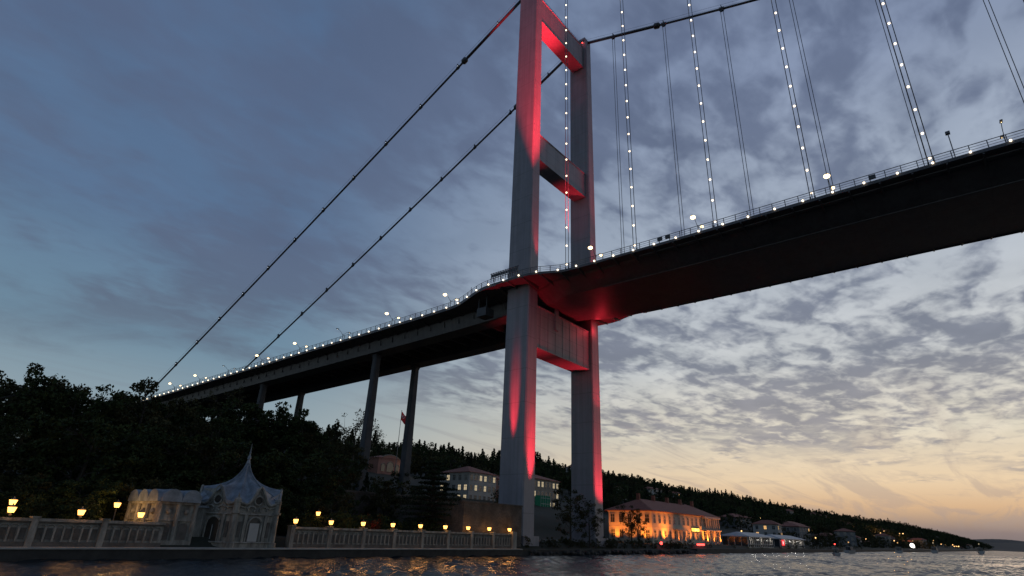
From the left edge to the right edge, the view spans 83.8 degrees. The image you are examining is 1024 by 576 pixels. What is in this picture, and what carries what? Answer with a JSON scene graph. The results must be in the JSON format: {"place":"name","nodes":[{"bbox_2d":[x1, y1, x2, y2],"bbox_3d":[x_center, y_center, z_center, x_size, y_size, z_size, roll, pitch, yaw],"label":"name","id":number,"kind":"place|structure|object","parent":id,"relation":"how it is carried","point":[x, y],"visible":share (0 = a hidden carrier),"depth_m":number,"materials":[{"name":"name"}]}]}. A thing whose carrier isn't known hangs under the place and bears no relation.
{"place":"outdoors","nodes":[
{"label":"outdoors","id":0,"kind":"place"},
{"bbox_2d":[0,447,986,549],"bbox_3d":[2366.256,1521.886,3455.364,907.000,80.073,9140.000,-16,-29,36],"label":"hillside terrain","id":1,"kind":"structure","parent":0,"point":[546,522],"depth_m":175.85,"materials":[{"name":"green plant"}]},
{"bbox_2d":[9,496,17,504],"bbox_3d":[-52.842,23.757,59.924,0.641,3.600,0.740,-16,-29,36],"label":"garden lamp","id":2,"kind":"object","parent":1,"relation":"on","point":[14,500],"visible":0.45,"depth_m":60.23,"materials":[{"name":"glass"}]},
{"bbox_2d":[0,491,27,516],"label":"broadleaf tree","id":3,"kind":"object","parent":1,"relation":"on","point":[4,496],"visible":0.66,"depth_m":61.82,"materials":[{"name":"green plant"}]},
{"bbox_2d":[0,414,31,451],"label":"broadleaf tree","id":4,"kind":"object","parent":1,"relation":"on","point":[9,419],"visible":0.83,"depth_m":82.79,"materials":[{"name":"green plant"}]},
{"bbox_2d":[2,433,31,477],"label":"broadleaf tree","id":5,"kind":"object","parent":1,"relation":"on","point":[18,441],"visible":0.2,"depth_m":81.84,"materials":[{"name":"green plant"}]},
{"bbox_2d":[0,368,63,434],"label":"broadleaf tree","id":6,"kind":"object","parent":1,"relation":"on","point":[38,394],"visible":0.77,"depth_m":93.14,"materials":[{"name":"green plant"}]},
{"bbox_2d":[0,362,78,471],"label":"broadleaf tree","id":7,"kind":"object","parent":1,"relation":"on","point":[16,388],"visible":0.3,"depth_m":98.75,"materials":[{"name":"green plant"}]},
{"bbox_2d":[0,374,82,449],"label":"broadleaf tree","id":8,"kind":"object","parent":1,"relation":"on","point":[10,381],"visible":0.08,"depth_m":114.17,"materials":[{"name":"green plant"}]},
{"bbox_2d":[8,479,79,516],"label":"broadleaf tree","id":9,"kind":"object","parent":1,"relation":"on","point":[49,498],"visible":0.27,"depth_m":67.14,"materials":[{"name":"green plant"}]},
{"bbox_2d":[25,384,132,457],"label":"broadleaf tree","id":10,"kind":"object","parent":1,"relation":"on","point":[59,406],"visible":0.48,"depth_m":99.89,"materials":[{"name":"green plant"}]},
{"bbox_2d":[47,478,122,514],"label":"broadleaf tree","id":11,"kind":"object","parent":1,"relation":"on","point":[69,493],"visible":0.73,"depth_m":68.88,"materials":[{"name":"green plant"}]},
{"bbox_2d":[11,412,164,512],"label":"broadleaf tree","id":12,"kind":"object","parent":1,"relation":"on","point":[105,444],"visible":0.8,"depth_m":77.49,"materials":[{"name":"green plant"}]},
{"bbox_2d":[42,388,139,478],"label":"broadleaf tree","id":13,"kind":"object","parent":1,"relation":"on","point":[108,415],"visible":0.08,"depth_m":109.59,"materials":[{"name":"green plant"}]},
{"bbox_2d":[62,478,127,520],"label":"broadleaf tree","id":14,"kind":"object","parent":1,"relation":"on","point":[112,496],"visible":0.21,"depth_m":72.53,"materials":[{"name":"green plant"}]},
{"bbox_2d":[66,383,125,449],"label":"broadleaf tree","id":15,"kind":"object","parent":1,"relation":"on","point":[85,389],"visible":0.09,"depth_m":124.62,"materials":[{"name":"green plant"}]},
{"bbox_2d":[112,499,120,520],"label":"garden lamp","id":16,"kind":"object","parent":1,"relation":"on","point":[117,503],"visible":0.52,"depth_m":65.17,"materials":[{"name":"glass"}]},
{"bbox_2d":[91,442,188,511],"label":"broadleaf tree","id":17,"kind":"object","parent":1,"relation":"on","point":[154,462],"visible":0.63,"depth_m":81.88,"materials":[{"name":"green plant"}]},
{"bbox_2d":[91,377,200,468],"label":"broadleaf tree","id":18,"kind":"object","parent":1,"relation":"on","point":[151,419],"visible":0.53,"depth_m":108.55,"materials":[{"name":"green plant"}]},
{"bbox_2d":[108,477,185,520],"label":"broadleaf tree","id":19,"kind":"object","parent":1,"relation":"on","point":[152,484],"visible":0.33,"depth_m":73.48,"materials":[{"name":"green plant"}]},
{"bbox_2d":[119,395,185,439],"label":"broadleaf tree","id":20,"kind":"object","parent":1,"relation":"on","point":[174,418],"visible":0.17,"depth_m":118.65,"materials":[{"name":"green plant"}]},
{"bbox_2d":[137,482,176,489],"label":"broadleaf tree","id":21,"kind":"object","parent":1,"relation":"on","point":[164,485],"visible":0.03,"depth_m":75.76,"materials":[{"name":"green plant"}]},
{"bbox_2d":[124,489,209,544],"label":"kiosk annex","id":22,"kind":"object","parent":1,"relation":"on","point":[180,513],"visible":0.84,"depth_m":67.19,"materials":[{"name":"stone"}]},
{"bbox_2d":[160,410,218,468],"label":"broadleaf tree","id":23,"kind":"object","parent":1,"relation":"on","point":[203,427],"visible":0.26,"depth_m":115.31,"materials":[{"name":"green plant"}]},
{"bbox_2d":[169,414,247,459],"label":"broadleaf tree","id":24,"kind":"object","parent":1,"relation":"on","point":[224,432],"visible":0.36,"depth_m":121.21,"materials":[{"name":"green plant"}]},
{"bbox_2d":[171,405,256,457],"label":"broadleaf tree","id":25,"kind":"object","parent":1,"relation":"on","point":[213,413],"visible":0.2,"depth_m":132.60,"materials":[{"name":"green plant"}]},
{"bbox_2d":[199,385,249,419],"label":"tree","id":26,"kind":"object","parent":1,"relation":"on","point":[236,404],"visible":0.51,"depth_m":151.34,"materials":[{"name":"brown plant"}]},
{"bbox_2d":[191,397,277,463],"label":"broadleaf tree","id":27,"kind":"object","parent":1,"relation":"on","point":[251,408],"visible":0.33,"depth_m":138.75,"materials":[{"name":"green plant"}]},
{"bbox_2d":[199,446,282,547],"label":"sea kiosk","id":28,"kind":"object","parent":1,"relation":"on","point":[243,510],"visible":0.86,"depth_m":71.74,"materials":[{"name":"stone"}]},
{"bbox_2d":[221,401,311,468],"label":"broadleaf tree","id":29,"kind":"object","parent":1,"relation":"on","point":[281,417],"visible":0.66,"depth_m":137.89,"materials":[{"name":"green plant"}]},
{"bbox_2d":[272,486,297,511],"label":"broadleaf tree","id":30,"kind":"object","parent":1,"relation":"on","point":[283,508],"visible":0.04,"depth_m":91.23,"materials":[{"name":"green plant"}]},
{"bbox_2d":[253,416,330,467],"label":"broadleaf tree","id":31,"kind":"object","parent":1,"relation":"on","point":[312,427],"visible":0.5,"depth_m":141.40,"materials":[{"name":"green plant"}]},
{"bbox_2d":[311,491,341,516],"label":"broadleaf tree","id":32,"kind":"object","parent":1,"relation":"on","point":[334,509],"visible":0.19,"depth_m":107.71,"materials":[{"name":"green plant"}]},
{"bbox_2d":[298,426,355,480],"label":"broadleaf tree","id":33,"kind":"object","parent":1,"relation":"on","point":[309,437],"visible":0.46,"depth_m":143.01,"materials":[{"name":"green plant"}]},
{"bbox_2d":[333,443,372,489],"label":"broadleaf tree","id":34,"kind":"object","parent":1,"relation":"on","point":[345,469],"visible":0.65,"depth_m":140.63,"materials":[{"name":"green plant"}]},
{"bbox_2d":[326,409,380,463],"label":"bare tree","id":35,"kind":"object","parent":1,"relation":"on","point":[357,429],"visible":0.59,"depth_m":199.89,"materials":[{"name":"brown plant"}]},
{"bbox_2d":[348,427,386,459],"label":"bare tree","id":36,"kind":"object","parent":1,"relation":"on","point":[374,454],"visible":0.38,"depth_m":206.87,"materials":[{"name":"brown plant"}]},
{"bbox_2d":[359,476,407,519],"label":"broadleaf tree","id":37,"kind":"object","parent":1,"relation":"on","point":[386,498],"visible":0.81,"depth_m":115.38,"materials":[{"name":"green plant"}]},
{"bbox_2d":[368,454,399,474],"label":"arched lodge","id":38,"kind":"structure","parent":1,"relation":"on","point":[384,464],"depth_m":225.91,"materials":[{"name":"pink paint"}]},
{"bbox_2d":[310,490,459,520],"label":"retaining wall","id":39,"kind":"structure","parent":1,"relation":"on","point":[358,495],"depth_m":119.50,"materials":[{"name":"stone"}]},
{"bbox_2d":[395,410,405,470],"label":"flag pole","id":40,"kind":"object","parent":1,"relation":"on","point":[403,417],"visible":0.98,"depth_m":228.36,"materials":[{"name":"metal"}]},
{"bbox_2d":[405,488,444,504],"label":"broadleaf tree","id":41,"kind":"object","parent":1,"relation":"on","point":[410,500],"visible":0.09,"depth_m":122.52,"materials":[{"name":"green plant"}]},
{"bbox_2d":[397,461,460,529],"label":"cedar tree","id":42,"kind":"object","parent":1,"relation":"on","point":[429,501],"visible":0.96,"depth_m":105.72,"materials":[{"name":"green plant"}]},
{"bbox_2d":[376,500,522,546],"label":"stone bastion wall","id":43,"kind":"structure","parent":1,"relation":"on","point":[478,517],"depth_m":106.71,"materials":[{"name":"stone"}]},
{"bbox_2d":[439,466,498,500],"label":"apartment block","id":44,"kind":"structure","parent":1,"relation":"on","point":[469,482],"depth_m":195.25,"materials":[{"name":"white paint"}]},
{"bbox_2d":[440,474,495,500],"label":"windows","id":45,"kind":"structure","parent":44,"relation":"in","point":[448,475],"depth_m":194.89,"materials":[{"name":"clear glass"}]},
{"bbox_2d":[0,412,993,549],"bbox_3d":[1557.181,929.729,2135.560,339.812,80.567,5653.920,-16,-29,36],"label":"distant mixed woods","id":46,"kind":"object","parent":1,"relation":"on","point":[480,466],"visible":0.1,"depth_m":420.51,"materials":[{"name":"green plant"}]},
{"bbox_2d":[495,476,499,497],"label":"apartment block","id":47,"kind":"structure","parent":1,"relation":"on","point":[497,482],"depth_m":213.54,"materials":[{"name":"grey paint"}]},
{"bbox_2d":[535,495,549,506],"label":"glass stair tower","id":48,"kind":"structure","parent":1,"relation":"on","point":[542,501],"depth_m":215.75,"materials":[{"name":"green glass"}]},
{"bbox_2d":[534,475,559,506],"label":"apartment block","id":49,"kind":"structure","parent":1,"relation":"on","point":[544,486],"depth_m":223.69,"materials":[{"name":"beige paint"}]},
{"bbox_2d":[534,480,558,506],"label":"windows","id":50,"kind":"structure","parent":49,"relation":"in","point":[538,482],"depth_m":223.19,"materials":[{"name":"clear glass"}]},
{"bbox_2d":[551,485,588,543],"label":"young tree","id":51,"kind":"object","parent":1,"relation":"on","point":[567,518],"visible":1,"depth_m":128.01,"materials":[{"name":"green plant"}]},
{"bbox_2d":[140,0,1023,546],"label":"suspension bridge","id":52,"kind":"structure","parent":1,"relation":"on","point":[526,314],"depth_m":136.99,"materials":[{"name":"paint"}]},
{"bbox_2d":[573,500,607,547],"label":"young tree","id":53,"kind":"object","parent":1,"relation":"on","point":[593,523],"visible":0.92,"depth_m":131.04,"materials":[{"name":"green plant"}]},
{"bbox_2d":[615,503,641,542],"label":"young tree","id":54,"kind":"object","parent":1,"relation":"on","point":[628,524],"visible":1,"depth_m":158.48,"materials":[{"name":"green plant"}]},
{"bbox_2d":[628,511,648,538],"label":"young tree","id":55,"kind":"object","parent":1,"relation":"on","point":[640,527],"visible":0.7,"depth_m":163.50,"materials":[{"name":"green plant"}]},
{"bbox_2d":[605,493,721,544],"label":"waterfront mansion","id":56,"kind":"structure","parent":1,"relation":"on","point":[673,522],"depth_m":184.48,"materials":[{"name":"beige paint"}]},
{"bbox_2d":[610,513,716,540],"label":"windows","id":57,"kind":"structure","parent":56,"relation":"in","point":[612,515],"depth_m":181.57,"materials":[{"name":"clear glass"}]},
{"bbox_2d":[525,519,936,548],"bbox_3d":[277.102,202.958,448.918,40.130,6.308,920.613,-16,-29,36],"label":"shore scrub","id":58,"kind":"object","parent":1,"relation":"on","point":[872,542],"visible":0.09,"depth_m":292.90,"materials":[{"name":"green plant"}]},
{"bbox_2d":[719,517,752,530],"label":"walls","id":59,"kind":"structure","parent":1,"relation":"on","point":[737,523],"depth_m":322.35,"materials":[{"name":"grey paint"}]},
{"bbox_2d":[718,513,749,517],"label":"roof","id":60,"kind":"structure","parent":59,"relation":"on","point":[735,515],"depth_m":325.10,"materials":[{"name":"tile"}]},
{"bbox_2d":[720,518,751,528],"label":"windows","id":61,"kind":"structure","parent":59,"relation":"attached to","point":[738,524],"depth_m":321.91,"materials":[{"name":"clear glass"}]},
{"bbox_2d":[718,532,773,547],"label":"quayside pavilion","id":62,"kind":"structure","parent":1,"relation":"on","point":[748,539],"depth_m":214.40,"materials":[{"name":"white paint"}]},
{"bbox_2d":[752,524,781,534],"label":"walls","id":63,"kind":"structure","parent":1,"relation":"on","point":[762,530],"depth_m":292.11,"materials":[{"name":"white paint"}]},
{"bbox_2d":[751,520,781,524],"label":"roof","id":64,"kind":"structure","parent":63,"relation":"on","point":[766,522],"depth_m":294.54,"materials":[{"name":"tile"}]},
{"bbox_2d":[755,525,782,534],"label":"windows","id":65,"kind":"structure","parent":63,"relation":"attached to","point":[765,527],"depth_m":292.00,"materials":[{"name":"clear glass"}]},
{"bbox_2d":[767,534,804,547],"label":"quayside pavilion","id":66,"kind":"structure","parent":1,"relation":"on","point":[782,541],"depth_m":246.55,"materials":[{"name":"white paint"}]},
{"bbox_2d":[782,526,811,545],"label":"walls","id":67,"kind":"structure","parent":1,"relation":"on","point":[797,531],"depth_m":312.31,"materials":[{"name":"grey paint"}]},
{"bbox_2d":[782,522,810,527],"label":"roof","id":68,"kind":"structure","parent":67,"relation":"on","point":[793,524],"depth_m":315.06,"materials":[{"name":"tile"}]},
{"bbox_2d":[782,527,811,543],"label":"windows","id":69,"kind":"structure","parent":67,"relation":"attached to","point":[788,528],"depth_m":312.66,"materials":[{"name":"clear glass"}]},
{"bbox_2d":[833,531,856,546],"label":"walls","id":70,"kind":"structure","parent":1,"relation":"on","point":[849,536],"depth_m":379.59,"materials":[{"name":"grey paint"}]},
{"bbox_2d":[834,528,855,531],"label":"roof","id":71,"kind":"structure","parent":70,"relation":"on","point":[844,529],"depth_m":383.08,"materials":[{"name":"tile"}]},
{"bbox_2d":[837,532,855,545],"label":"windows","id":72,"kind":"structure","parent":70,"relation":"attached to","point":[852,539],"depth_m":379.31,"materials":[{"name":"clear glass"}]},
{"bbox_2d":[874,535,890,547],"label":"walls","id":73,"kind":"structure","parent":1,"relation":"on","point":[884,539],"depth_m":488.18,"materials":[{"name":"beige paint"}]},
{"bbox_2d":[0,547,994,561],"bbox_3d":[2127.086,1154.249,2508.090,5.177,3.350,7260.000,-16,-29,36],"label":"quay","id":74,"kind":"structure","parent":0,"point":[15,554],"depth_m":74.22,"materials":[{"name":"stone"}]},
{"bbox_2d":[0,516,516,548],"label":"palace sea wall","id":75,"kind":"structure","parent":74,"relation":"on","point":[35,531],"depth_m":63.98,"materials":[{"name":"stone"}]},
{"bbox_2d":[8,503,16,515],"bbox_3d":[-48.389,21.431,55.211,0.641,1.200,0.740,-16,-29,36],"label":"wall lantern","id":76,"kind":"object","parent":75,"relation":"on","point":[12,508],"depth_m":55.06,"materials":[{"name":"glass"}]},
{"bbox_2d":[78,506,85,518],"bbox_3d":[-44.752,23.318,59.316,0.641,1.200,0.740,-16,-29,36],"label":"wall lantern","id":77,"kind":"object","parent":75,"relation":"on","point":[82,510],"depth_m":59.16,"materials":[{"name":"glass"}]},
{"bbox_2d":[138,509,144,520],"bbox_3d":[-41.177,25.172,63.350,0.641,1.200,0.740,-16,-29,36],"label":"wall lantern","id":78,"kind":"object","parent":75,"relation":"on","point":[142,513],"depth_m":63.17,"materials":[{"name":"glass"}]},
{"bbox_2d":[0,551,1023,575],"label":"sea water","id":79,"kind":"structure","parent":0,"point":[882,563],"depth_m":77.90,"materials":[{"name":"black liquid"}]},
{"bbox_2d":[832,543,840,555],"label":"motor boat","id":80,"kind":"object","parent":79,"relation":"on","point":[835,552],"visible":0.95,"depth_m":207.72,"materials":[{"name":"white paint"}]},
{"bbox_2d":[843,542,854,552],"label":"motor boat","id":81,"kind":"object","parent":79,"relation":"on","point":[849,550],"visible":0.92,"depth_m":278.74,"materials":[{"name":"white paint"}]},
{"bbox_2d":[895,542,902,552],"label":"motor boat","id":82,"kind":"object","parent":79,"relation":"on","point":[898,550],"visible":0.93,"depth_m":343.71,"materials":[{"name":"white paint"}]},
{"bbox_2d":[0,0,1023,540],"label":"sky","id":83,"kind":"structure","parent":0,"point":[157,157],"materials":[{"name":"blue"}]},
{"bbox_2d":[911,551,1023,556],"bbox_3d":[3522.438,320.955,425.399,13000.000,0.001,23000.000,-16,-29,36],"label":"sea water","id":84,"kind":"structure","parent":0,"point":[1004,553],"depth_m":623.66,"materials":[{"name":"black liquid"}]},
{"bbox_2d":[930,542,938,553],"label":"motor boat","id":85,"kind":"object","parent":84,"relation":"on","point":[934,550],"visible":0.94,"depth_m":439.00,"materials":[{"name":"white paint"}]},
{"bbox_2d":[977,543,984,553],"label":"motor boat","id":86,"kind":"object","parent":84,"relation":"on","point":[980,551],"visible":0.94,"depth_m":545.49,"materials":[{"name":"white paint"}]},
{"bbox_2d":[972,539,1023,551],"bbox_3d":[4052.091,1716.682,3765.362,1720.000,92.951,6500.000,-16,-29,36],"label":"distant headland","id":87,"kind":"structure","parent":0,"point":[1007,545],"depth_m":3345.47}
]}

